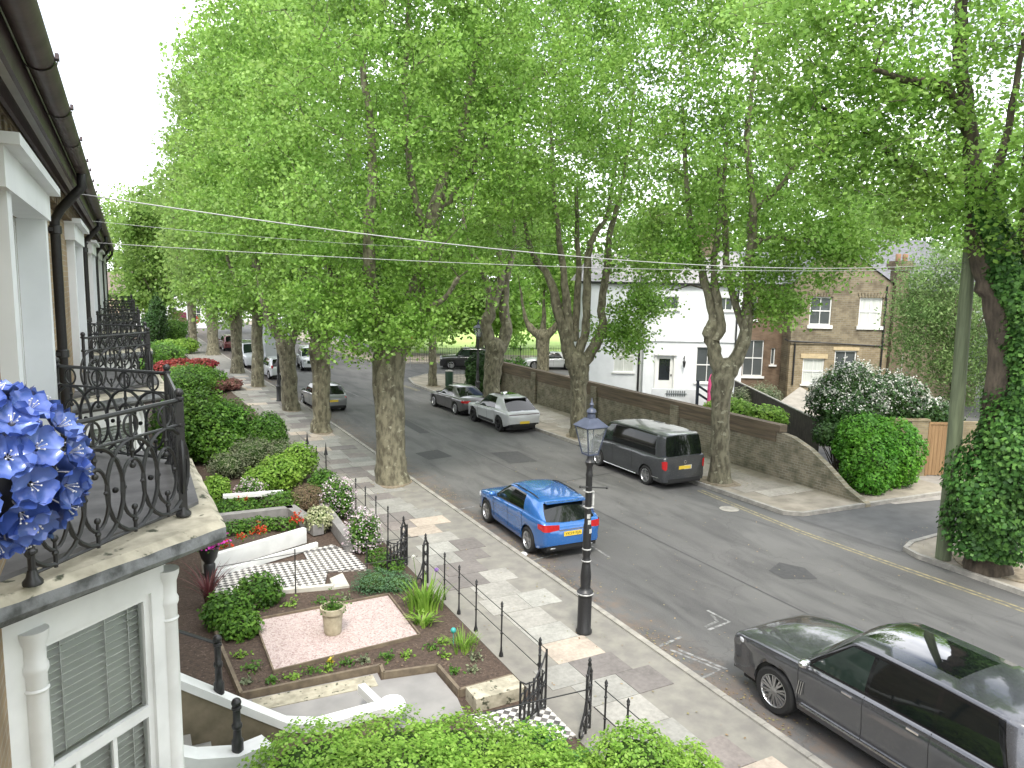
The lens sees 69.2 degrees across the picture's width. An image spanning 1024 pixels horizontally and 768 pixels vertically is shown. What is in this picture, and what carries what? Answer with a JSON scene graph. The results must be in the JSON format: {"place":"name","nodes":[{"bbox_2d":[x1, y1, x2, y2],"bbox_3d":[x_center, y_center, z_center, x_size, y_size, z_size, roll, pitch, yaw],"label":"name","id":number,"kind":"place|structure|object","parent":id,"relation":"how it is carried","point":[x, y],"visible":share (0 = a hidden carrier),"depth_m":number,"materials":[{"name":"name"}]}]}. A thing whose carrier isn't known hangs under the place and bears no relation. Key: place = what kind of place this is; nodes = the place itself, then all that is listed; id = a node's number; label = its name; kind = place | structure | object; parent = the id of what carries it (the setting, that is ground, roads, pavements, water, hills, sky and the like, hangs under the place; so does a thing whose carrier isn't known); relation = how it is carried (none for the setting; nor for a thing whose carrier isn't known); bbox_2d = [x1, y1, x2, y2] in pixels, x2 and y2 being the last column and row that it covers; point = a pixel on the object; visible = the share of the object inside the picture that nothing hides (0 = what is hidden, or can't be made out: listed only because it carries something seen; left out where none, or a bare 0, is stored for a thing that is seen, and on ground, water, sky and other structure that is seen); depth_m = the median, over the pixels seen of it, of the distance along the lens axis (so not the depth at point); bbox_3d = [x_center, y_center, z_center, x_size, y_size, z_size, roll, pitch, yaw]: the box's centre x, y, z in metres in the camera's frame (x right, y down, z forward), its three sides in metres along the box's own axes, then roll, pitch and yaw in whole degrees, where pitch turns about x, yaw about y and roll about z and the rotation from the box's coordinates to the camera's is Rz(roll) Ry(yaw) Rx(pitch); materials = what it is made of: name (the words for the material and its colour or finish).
{"place":"outdoors","nodes":[
{"label":"outdoors","id":0,"kind":"place"},
{"bbox_2d":[0,379,94,558],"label":"agapanthus","id":1,"kind":"object","parent":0,"point":[42,497],"visible":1,"depth_m":1.59,"materials":[{"name":"blue plant"}]},
{"bbox_2d":[134,337,590,756],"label":"front garden ground","id":2,"kind":"structure","parent":0,"point":[197,659],"depth_m":16.20,"materials":[{"name":"soil"}]},
{"bbox_2d":[48,171,163,449],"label":"terraced house","id":3,"kind":"structure","parent":2,"relation":"on","point":[80,212],"depth_m":11.60,"materials":[{"name":"paint"}]},
{"bbox_2d":[0,0,226,767],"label":"terraced house","id":4,"kind":"structure","parent":2,"relation":"on","point":[90,677],"depth_m":5.21,"materials":[{"name":"paint"}]},
{"bbox_2d":[46,595,155,767],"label":"bay window","id":5,"kind":"structure","parent":4,"relation":"in","point":[97,710],"depth_m":5.22,"materials":[{"name":"white paint"}]},
{"bbox_2d":[84,219,152,369],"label":"terraced house","id":6,"kind":"structure","parent":2,"relation":"on","point":[95,305],"depth_m":18.43,"materials":[{"name":"brick"}]},
{"bbox_2d":[96,235,143,339],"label":"terraced house","id":7,"kind":"structure","parent":2,"relation":"on","point":[104,303],"depth_m":25.16,"materials":[{"name":"brick"}]},
{"bbox_2d":[140,292,168,342],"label":"conifer","id":8,"kind":"object","parent":2,"relation":"on","point":[155,319],"visible":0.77,"depth_m":73.18,"materials":[{"name":"green plant"}]},
{"bbox_2d":[139,316,197,370],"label":"distant hedge","id":9,"kind":"object","parent":2,"relation":"on","point":[162,351],"visible":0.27,"depth_m":58.63,"materials":[{"name":"green plant"}]},
{"bbox_2d":[162,362,228,396],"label":"green shrub","id":10,"kind":"object","parent":2,"relation":"on","point":[189,377],"visible":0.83,"depth_m":42.02,"materials":[{"name":"green plant"}]},
{"bbox_2d":[148,385,259,463],"bbox_3d":[-11.680,1.488,28.348,4.157,2.891,3.834,-3,9,-27],"label":"laurel bush","id":11,"kind":"object","parent":2,"relation":"on","point":[216,425],"visible":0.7,"depth_m":27.41,"materials":[{"name":"green plant"}]},
{"bbox_2d":[203,473,232,502],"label":"lime shrub","id":12,"kind":"object","parent":2,"relation":"on","point":[217,487],"visible":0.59,"depth_m":22.37,"materials":[{"name":"green plant"}]},
{"bbox_2d":[184,735,273,767],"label":"step parapet","id":13,"kind":"structure","parent":2,"relation":"on","point":[224,756],"depth_m":8.89,"materials":[{"name":"white paint"}]},
{"bbox_2d":[231,697,243,753],"bbox_3d":[-3.332,4.135,8.990,0.140,0.706,0.140,-3,9,-27],"label":"newel post","id":14,"kind":"object","parent":13,"relation":"on","point":[237,742],"visible":1,"depth_m":8.96,"materials":[{"name":"black metal"}]},
{"bbox_2d":[204,434,295,478],"bbox_3d":[-9.424,2.485,26.811,1.987,1.372,3.761,6,9,31],"label":"grey shrub","id":15,"kind":"object","parent":2,"relation":"on","point":[251,453],"visible":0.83,"depth_m":26.27,"materials":[{"name":"green plant"}]},
{"bbox_2d":[214,488,302,512],"bbox_3d":[-7.656,3.578,21.998,3.119,0.649,1.459,-3,9,-27],"label":"leafy border","id":16,"kind":"object","parent":2,"relation":"on","point":[281,498],"visible":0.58,"depth_m":21.92,"materials":[{"name":"green plant"}]},
{"bbox_2d":[201,527,317,579],"bbox_3d":[-6.273,4.157,18.346,0.673,0.400,3.012,8,10,40],"label":"parapet","id":17,"kind":"object","parent":2,"relation":"on","point":[258,549],"visible":0.71,"depth_m":18.45,"materials":[{"name":"paint"}]},
{"bbox_2d":[224,514,298,536],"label":"bedding plants","id":18,"kind":"object","parent":2,"relation":"on","point":[241,525],"visible":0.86,"depth_m":20.48,"materials":[{"name":"green plant"}]},
{"bbox_2d":[248,410,289,445],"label":"clipped bush","id":19,"kind":"object","parent":2,"relation":"on","point":[268,427],"visible":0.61,"depth_m":28.17,"materials":[{"name":"green plant"}]},
{"bbox_2d":[219,504,323,535],"bbox_3d":[-6.608,3.811,21.228,3.297,0.280,1.613,3,8,14],"label":"grey ledge","id":20,"kind":"object","parent":2,"relation":"on","point":[286,512],"visible":0.64,"depth_m":21.22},
{"bbox_2d":[238,440,319,496],"bbox_3d":[-7.706,2.764,24.832,1.808,1.426,3.334,3,8,13],"label":"lime shrub","id":21,"kind":"object","parent":2,"relation":"on","point":[294,464],"visible":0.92,"depth_m":24.45,"materials":[{"name":"green plant"}]},
{"bbox_2d":[216,573,348,599],"bbox_3d":[-5.072,4.602,16.460,2.850,0.170,0.800,-3,9,-27],"label":"path edge stone","id":22,"kind":"object","parent":2,"relation":"on","point":[338,581],"visible":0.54,"depth_m":16.59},
{"bbox_2d":[215,544,365,592],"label":"tiled path","id":23,"kind":"structure","parent":2,"relation":"on","point":[319,560],"depth_m":17.80,"materials":[{"name":"tile"}]},
{"bbox_2d":[180,672,405,760],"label":"step parapet","id":24,"kind":"structure","parent":2,"relation":"on","point":[207,713],"depth_m":10.36,"materials":[{"name":"white paint"}]},
{"bbox_2d":[213,634,224,694],"bbox_3d":[-4.030,3.843,10.175,0.140,0.858,0.140,-3,9,-27],"label":"newel post","id":25,"kind":"object","parent":24,"relation":"on","point":[218,686],"visible":0.99,"depth_m":10.14,"materials":[{"name":"black metal"}]},
{"bbox_2d":[303,504,335,532],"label":"variegated shrub","id":26,"kind":"object","parent":2,"relation":"on","point":[317,516],"visible":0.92,"depth_m":20.32,"materials":[{"name":"beige plant"}]},
{"bbox_2d":[259,596,416,668],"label":"gravel square","id":27,"kind":"structure","parent":2,"relation":"on","point":[294,638],"depth_m":14.57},
{"bbox_2d":[320,601,344,635],"bbox_3d":[-3.504,4.602,14.493,0.490,0.550,0.490,-3,9,-27],"label":"stone urn","id":28,"kind":"object","parent":27,"relation":"on","point":[332,622],"visible":0.88,"depth_m":14.35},
{"bbox_2d":[319,474,360,517],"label":"blossom shrub","id":29,"kind":"object","parent":2,"relation":"on","point":[339,499],"visible":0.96,"depth_m":21.51,"materials":[{"name":"white plant"}]},
{"bbox_2d":[248,672,463,730],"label":"grey path","id":30,"kind":"structure","parent":2,"relation":"on","point":[430,694],"depth_m":12.34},
{"bbox_2d":[221,581,504,690],"bbox_3d":[-3.239,4.952,14.484,4.450,0.080,5.650,-3,9,-27],"label":"soil bed","id":31,"kind":"object","parent":2,"relation":"on","point":[436,629],"visible":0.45,"depth_m":13.82,"materials":[{"name":"soil"}]},
{"bbox_2d":[196,571,285,643],"bbox_3d":[-5.374,4.428,15.153,1.525,0.808,2.314,4,8,17],"label":"fern shrub","id":32,"kind":"object","parent":31,"relation":"on","point":[234,616],"visible":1,"depth_m":14.68,"materials":[{"name":"green plant"}]},
{"bbox_2d":[258,593,420,673],"bbox_3d":[-3.454,4.860,14.683,2.870,0.100,2.310,-3,9,-27],"label":"gravel edging","id":33,"kind":"object","parent":31,"relation":"on","point":[347,653],"visible":0.71,"depth_m":14.10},
{"bbox_2d":[213,624,511,699],"bbox_3d":[-3.750,5.042,13.292,7.130,0.140,2.527,5,8,24],"label":"bed edging","id":34,"kind":"object","parent":31,"relation":"on","point":[452,684],"visible":0.73,"depth_m":12.89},
{"bbox_2d":[348,566,414,595],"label":"lavender shrub","id":35,"kind":"object","parent":31,"relation":"on","point":[374,582],"visible":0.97,"depth_m":16.51,"materials":[{"name":"green plant"}]},
{"bbox_2d":[399,555,454,614],"bbox_3d":[-1.851,4.271,15.723,1.304,0.999,1.180,-3,9,-27],"label":"iris clump","id":36,"kind":"object","parent":31,"relation":"on","point":[421,599],"visible":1,"depth_m":15.76,"materials":[{"name":"green plant"}]},
{"bbox_2d":[341,506,384,553],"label":"blossom shrub","id":37,"kind":"object","parent":2,"relation":"on","point":[362,530],"visible":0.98,"depth_m":18.92,"materials":[{"name":"white plant"}]},
{"bbox_2d":[252,675,523,712],"bbox_3d":[-2.049,5.151,12.555,4.519,0.250,1.120,1,8,-2],"label":"step stone","id":38,"kind":"object","parent":2,"relation":"on","point":[490,694],"visible":0.79,"depth_m":12.38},
{"bbox_2d":[237,703,583,767],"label":"privet hedge","id":39,"kind":"object","parent":2,"relation":"on","point":[438,747],"visible":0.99,"depth_m":8.81,"materials":[{"name":"green plant"}]},
{"bbox_2d":[467,702,575,741],"bbox_3d":[0.128,5.402,11.679,1.300,0.075,1.200,-3,9,-27],"label":"tiled threshold","id":40,"kind":"object","parent":2,"relation":"on","point":[547,715],"visible":0.29,"depth_m":11.84,"materials":[{"name":"tile"}]},
{"bbox_2d":[536,637,541,715],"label":"gate pier","id":41,"kind":"structure","parent":40,"relation":"on","point":[539,663],"depth_m":12.02,"materials":[{"name":"black metal"}]},
{"bbox_2d":[518,649,547,732],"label":"iron gate","id":42,"kind":"structure","parent":41,"relation":"attached to","point":[537,689],"depth_m":11.77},
{"bbox_2d":[545,715,723,767],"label":"privet hedge","id":43,"kind":"object","parent":2,"relation":"on","point":[628,752],"visible":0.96,"depth_m":9.11,"materials":[{"name":"green plant"}]},
{"bbox_2d":[364,316,560,354],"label":"lawn","id":44,"kind":"structure","parent":0,"point":[555,343],"depth_m":84.15,"materials":[{"name":"green plant"}]},
{"bbox_2d":[416,216,553,346],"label":"background tree","id":45,"kind":"object","parent":44,"relation":"on","point":[513,304],"visible":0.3,"depth_m":69.11,"materials":[{"name":"green plant"}]},
{"bbox_2d":[474,216,606,349],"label":"background tree","id":46,"kind":"object","parent":44,"relation":"on","point":[515,345],"visible":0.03,"depth_m":78.20,"materials":[{"name":"green plant"}]},
{"bbox_2d":[184,331,818,767],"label":"pavement","id":47,"kind":"structure","parent":0,"point":[526,593],"depth_m":14.98,"materials":[{"name":"stone"}]},
{"bbox_2d":[143,19,281,373],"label":"plane tree","id":48,"kind":"object","parent":47,"relation":"on","point":[237,363],"visible":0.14,"depth_m":51.44,"materials":[{"name":"green plant"}]},
{"bbox_2d":[199,0,412,432],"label":"plane tree","id":49,"kind":"object","parent":47,"relation":"on","point":[322,415],"visible":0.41,"depth_m":31.70,"materials":[{"name":"green plant"}]},
{"bbox_2d":[222,0,613,485],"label":"plane tree","id":50,"kind":"object","parent":47,"relation":"on","point":[366,303],"visible":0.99,"depth_m":23.77,"materials":[{"name":"green plant"}]},
{"bbox_2d":[429,546,545,671],"bbox_3d":[-0.657,4.423,14.684,0.090,1.080,5.350,-3,9,-27],"label":"front fence","id":51,"kind":"object","parent":47,"relation":"on","point":[476,609],"visible":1,"depth_m":14.78,"materials":[{"name":"black metal"}]},
{"bbox_2d":[578,657,592,739],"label":"gate pier","id":52,"kind":"structure","parent":47,"relation":"on","point":[586,716],"depth_m":11.46,"materials":[{"name":"black metal"}]},
{"bbox_2d":[573,399,608,635],"bbox_3d":[1.540,2.620,14.614,0.622,4.760,0.510,-3,9,-27],"label":"lamp post","id":53,"kind":"object","parent":47,"relation":"on","point":[585,592],"visible":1,"depth_m":14.56,"materials":[{"name":"black metal"}]},
{"bbox_2d":[250,384,1023,583],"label":"tree pit","id":54,"kind":"object","parent":47,"relation":"on","point":[1018,576],"visible":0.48,"depth_m":25.02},
{"bbox_2d":[158,0,313,386],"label":"plane tree","id":55,"kind":"object","parent":54,"relation":"on","point":[257,369],"visible":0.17,"depth_m":45.14,"materials":[{"name":"green plant"}]},
{"bbox_2d":[168,0,363,410],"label":"plane tree","id":56,"kind":"object","parent":54,"relation":"on","point":[286,353],"visible":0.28,"depth_m":36.27,"materials":[{"name":"green plant"}]},
{"bbox_2d":[383,0,555,396],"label":"plane tree","id":57,"kind":"object","parent":54,"relation":"on","point":[496,348],"visible":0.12,"depth_m":39.53,"materials":[{"name":"green plant"}]},
{"bbox_2d":[453,0,705,438],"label":"plane tree","id":58,"kind":"object","parent":54,"relation":"on","point":[578,360],"visible":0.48,"depth_m":32.88,"materials":[{"name":"green plant"}]},
{"bbox_2d":[37,0,1023,288],"label":"sky","id":59,"kind":"structure","parent":0,"point":[110,63],"materials":[{"name":"white"}]},
{"bbox_2d":[197,322,1023,767],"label":"road","id":60,"kind":"structure","parent":0,"point":[637,580],"depth_m":19.23,"materials":[{"name":"asphalt"}]},
{"bbox_2d":[95,178,180,290],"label":"background tree","id":61,"kind":"object","parent":60,"relation":"on","point":[116,209],"visible":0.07,"depth_m":100.73,"materials":[{"name":"green plant"}]},
{"bbox_2d":[106,175,186,320],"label":"background tree","id":62,"kind":"object","parent":60,"relation":"on","point":[145,270],"visible":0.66,"depth_m":78.38,"materials":[{"name":"green plant"}]},
{"bbox_2d":[143,110,216,340],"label":"plane tree","id":63,"kind":"object","parent":60,"relation":"on","point":[192,330],"visible":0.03,"depth_m":71.49,"materials":[{"name":"green plant"}]},
{"bbox_2d":[149,56,246,354],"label":"plane tree","id":64,"kind":"object","parent":60,"relation":"on","point":[213,348],"visible":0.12,"depth_m":64.32,"materials":[{"name":"green plant"}]},
{"bbox_2d":[301,381,346,409],"bbox_3d":[-10.482,0.558,41.156,2.102,1.457,3.858,-3,9,-30],"label":"silver hatchback","id":65,"kind":"object","parent":60,"relation":"on","point":[338,396],"visible":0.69,"depth_m":39.92,"materials":[{"name":"paint"}]},
{"bbox_2d":[430,383,484,414],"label":"grey saloon","id":66,"kind":"object","parent":60,"relation":"on","point":[457,398],"visible":0.8,"depth_m":40.09,"materials":[{"name":"grey paint"}]},
{"bbox_2d":[468,391,539,431],"bbox_3d":[-0.506,1.219,36.990,2.361,1.664,4.693,-3,9,-28],"label":"white coupe suv","id":67,"kind":"object","parent":60,"relation":"on","point":[503,411],"visible":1,"depth_m":35.45,"materials":[{"name":"paint"}]},
{"bbox_2d":[197,337,831,767],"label":"kerb","id":68,"kind":"structure","parent":60,"relation":"on","point":[791,743],"depth_m":14.38,"materials":[{"name":"stone"}]},
{"bbox_2d":[345,390,729,677],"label":"parking marks","id":69,"kind":"object","parent":60,"relation":"on","point":[709,629],"visible":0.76,"depth_m":14.73,"materials":[{"name":"white paint"}]},
{"bbox_2d":[479,479,598,552],"bbox_3d":[0.615,3.468,21.006,2.267,1.532,4.442,-3,9,-25],"label":"blue hatchback","id":70,"kind":"object","parent":60,"relation":"on","point":[544,515],"visible":0.94,"depth_m":19.45,"materials":[{"name":"paint"}]},
{"bbox_2d":[488,164,603,370],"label":"pollard tree","id":71,"kind":"object","parent":60,"relation":"on","point":[543,335],"visible":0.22,"depth_m":59.95,"materials":[{"name":"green plant"}]},
{"bbox_2d":[354,392,816,613],"bbox_3d":[-0.046,3.002,30.037,7.108,0.001,40.000,-3,9,-27],"label":"road patch","id":72,"kind":"object","parent":60,"relation":"on","point":[786,571],"visible":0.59,"depth_m":29.32,"materials":[{"name":"asphalt"}]},
{"bbox_2d":[244,322,1023,596],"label":"kerb","id":73,"kind":"structure","parent":60,"relation":"on","point":[967,573],"depth_m":23.65,"materials":[{"name":"concrete"}]},
{"bbox_2d":[531,102,745,309],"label":"background tree","id":74,"kind":"object","parent":60,"relation":"on","point":[655,193],"visible":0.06,"depth_m":57.02,"materials":[{"name":"green plant"}]},
{"bbox_2d":[589,418,703,484],"bbox_3d":[4.897,2.378,28.038,2.414,1.982,4.966,-3,9,-27],"label":"dark van","id":75,"kind":"object","parent":60,"relation":"on","point":[649,451],"visible":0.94,"depth_m":26.30,"materials":[{"name":"grey paint"}]},
{"bbox_2d":[297,342,1023,611],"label":"yellow lines","id":76,"kind":"object","parent":60,"relation":"on","point":[851,548],"visible":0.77,"depth_m":19.80,"materials":[{"name":"paint"}]},
{"bbox_2d":[652,388,706,405],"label":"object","id":77,"kind":"object","parent":60,"relation":"on","point":[687,395],"visible":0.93,"depth_m":41.02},
{"bbox_2d":[500,362,870,506],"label":"garden wall","id":78,"kind":"structure","parent":60,"relation":"on","point":[771,448],"depth_m":30.83,"materials":[{"name":"brick"}]},
{"bbox_2d":[659,91,821,253],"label":"background tree","id":79,"kind":"object","parent":60,"relation":"on","point":[738,236],"visible":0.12,"depth_m":58.46,"materials":[{"name":"green plant"}]},
{"bbox_2d":[703,395,789,424],"bbox_3d":[10.123,1.660,32.397,3.831,2.287,2.400,4,8,22],"label":"lime shrub","id":80,"kind":"object","parent":60,"relation":"on","point":[769,413],"visible":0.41,"depth_m":31.52,"materials":[{"name":"green plant"}]},
{"bbox_2d":[734,380,820,451],"bbox_3d":[12.221,1.561,35.293,0.090,1.955,12.404,1,8,1],"label":"dark fence","id":81,"kind":"object","parent":60,"relation":"on","point":[800,426],"visible":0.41,"depth_m":32.05,"materials":[{"name":"wood"}]},
{"bbox_2d":[720,250,915,399],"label":"brick house","id":82,"kind":"structure","parent":60,"relation":"on","point":[788,362],"depth_m":42.98,"materials":[{"name":"yellow brick"}]},
{"bbox_2d":[741,340,763,378],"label":"window","id":83,"kind":"structure","parent":82,"relation":"in","point":[752,364],"depth_m":44.65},
{"bbox_2d":[807,297,832,328],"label":"window","id":84,"kind":"structure","parent":82,"relation":"in","point":[820,319],"depth_m":42.85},
{"bbox_2d":[856,298,882,329],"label":"window","id":85,"kind":"structure","parent":82,"relation":"in","point":[868,316],"depth_m":42.84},
{"bbox_2d":[775,117,955,250],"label":"background tree","id":86,"kind":"object","parent":60,"relation":"on","point":[852,165],"visible":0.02,"depth_m":56.69,"materials":[{"name":"green plant"}]},
{"bbox_2d":[734,614,1023,767],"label":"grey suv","id":87,"kind":"object","parent":60,"relation":"on","point":[906,695],"visible":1,"depth_m":10.65,"materials":[{"name":"paint"}]},
{"bbox_2d":[801,356,965,472],"bbox_3d":[14.406,1.103,29.256,7.384,4.412,3.298,-1,8,-18],"label":"white blossom bush","id":88,"kind":"object","parent":60,"relation":"on","point":[844,392],"visible":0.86,"depth_m":28.31,"materials":[{"name":"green plant"}]},
{"bbox_2d":[873,234,987,418],"bbox_3d":[19.566,-1.970,33.527,6.481,9.722,4.123,3,8,11],"label":"weeping tree","id":89,"kind":"object","parent":60,"relation":"on","point":[910,314],"visible":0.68,"depth_m":33.10,"materials":[{"name":"green plant"}]},
{"bbox_2d":[871,100,1023,264],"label":"background tree","id":90,"kind":"object","parent":60,"relation":"on","point":[958,224],"visible":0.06,"depth_m":53.01,"materials":[{"name":"green plant"}]},
{"bbox_2d":[244,321,1023,588],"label":"pavement","id":91,"kind":"structure","parent":0,"point":[778,492],"depth_m":26.16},
{"bbox_2d":[365,21,481,385],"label":"plane tree","id":92,"kind":"object","parent":91,"relation":"on","point":[432,376],"visible":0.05,"depth_m":47.96,"materials":[{"name":"green plant"}]},
{"bbox_2d":[464,351,500,392],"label":"box hedge","id":93,"kind":"object","parent":91,"relation":"on","point":[470,373],"visible":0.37,"depth_m":46.72,"materials":[{"name":"green plant"}]},
{"bbox_2d":[563,0,934,483],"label":"plane tree","id":94,"kind":"object","parent":91,"relation":"on","point":[842,242],"visible":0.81,"depth_m":24.84,"materials":[{"name":"green plant"}]},
{"bbox_2d":[691,0,1023,577],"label":"ivy clad tree","id":95,"kind":"object","parent":91,"relation":"on","point":[987,526],"visible":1,"depth_m":17.28,"materials":[{"name":"green plant"}]},
{"bbox_2d":[829,411,929,495],"bbox_3d":[12.986,2.320,26.657,3.642,2.664,2.904,-3,9,-27],"label":"box hedge","id":96,"kind":"object","parent":91,"relation":"on","point":[879,459],"visible":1,"depth_m":25.91,"materials":[{"name":"green plant"}]},
{"bbox_2d":[935,224,973,560],"bbox_3d":[11.309,-0.040,18.814,0.533,9.304,0.374,2,8,8],"label":"telegraph pole","id":97,"kind":"object","parent":91,"relation":"on","point":[959,379],"visible":0.61,"depth_m":18.69,"materials":[{"name":"brown wood"}]},
{"bbox_2d":[82,194,965,268],"bbox_3d":[3.154,-2.418,13.412,19.099,0.523,0.014,-4,9,-31],"label":"overhead cable","id":98,"kind":"object","parent":97,"relation":"attached to","point":[467,245],"visible":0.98,"depth_m":10.88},
{"bbox_2d":[571,223,743,396],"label":"white house","id":99,"kind":"structure","parent":0,"point":[678,342],"depth_m":42.18,"materials":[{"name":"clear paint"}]},
{"bbox_2d":[655,357,673,388],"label":"door","id":100,"kind":"structure","parent":99,"relation":"in","point":[664,368],"depth_m":42.34,"materials":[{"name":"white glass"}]},
{"bbox_2d":[792,498,958,551],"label":"driveway","id":101,"kind":"structure","parent":0,"point":[891,526],"depth_m":22.66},
{"bbox_2d":[801,224,979,405],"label":"brick house","id":102,"kind":"structure","parent":0,"point":[902,252],"depth_m":46.43,"materials":[{"name":"brick"}]},
{"bbox_2d":[892,475,964,503],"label":"yard paving","id":103,"kind":"structure","parent":0,"point":[932,479],"depth_m":27.22,"materials":[{"name":"concrete"}]},
{"bbox_2d":[884,418,1023,475],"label":"yard wall","id":104,"kind":"structure","parent":103,"relation":"on","point":[921,425],"depth_m":28.19,"materials":[{"name":"brick"}]},
{"bbox_2d":[924,422,947,475],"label":"wooden gate","id":105,"kind":"structure","parent":104,"relation":"attached to","point":[937,437],"depth_m":28.33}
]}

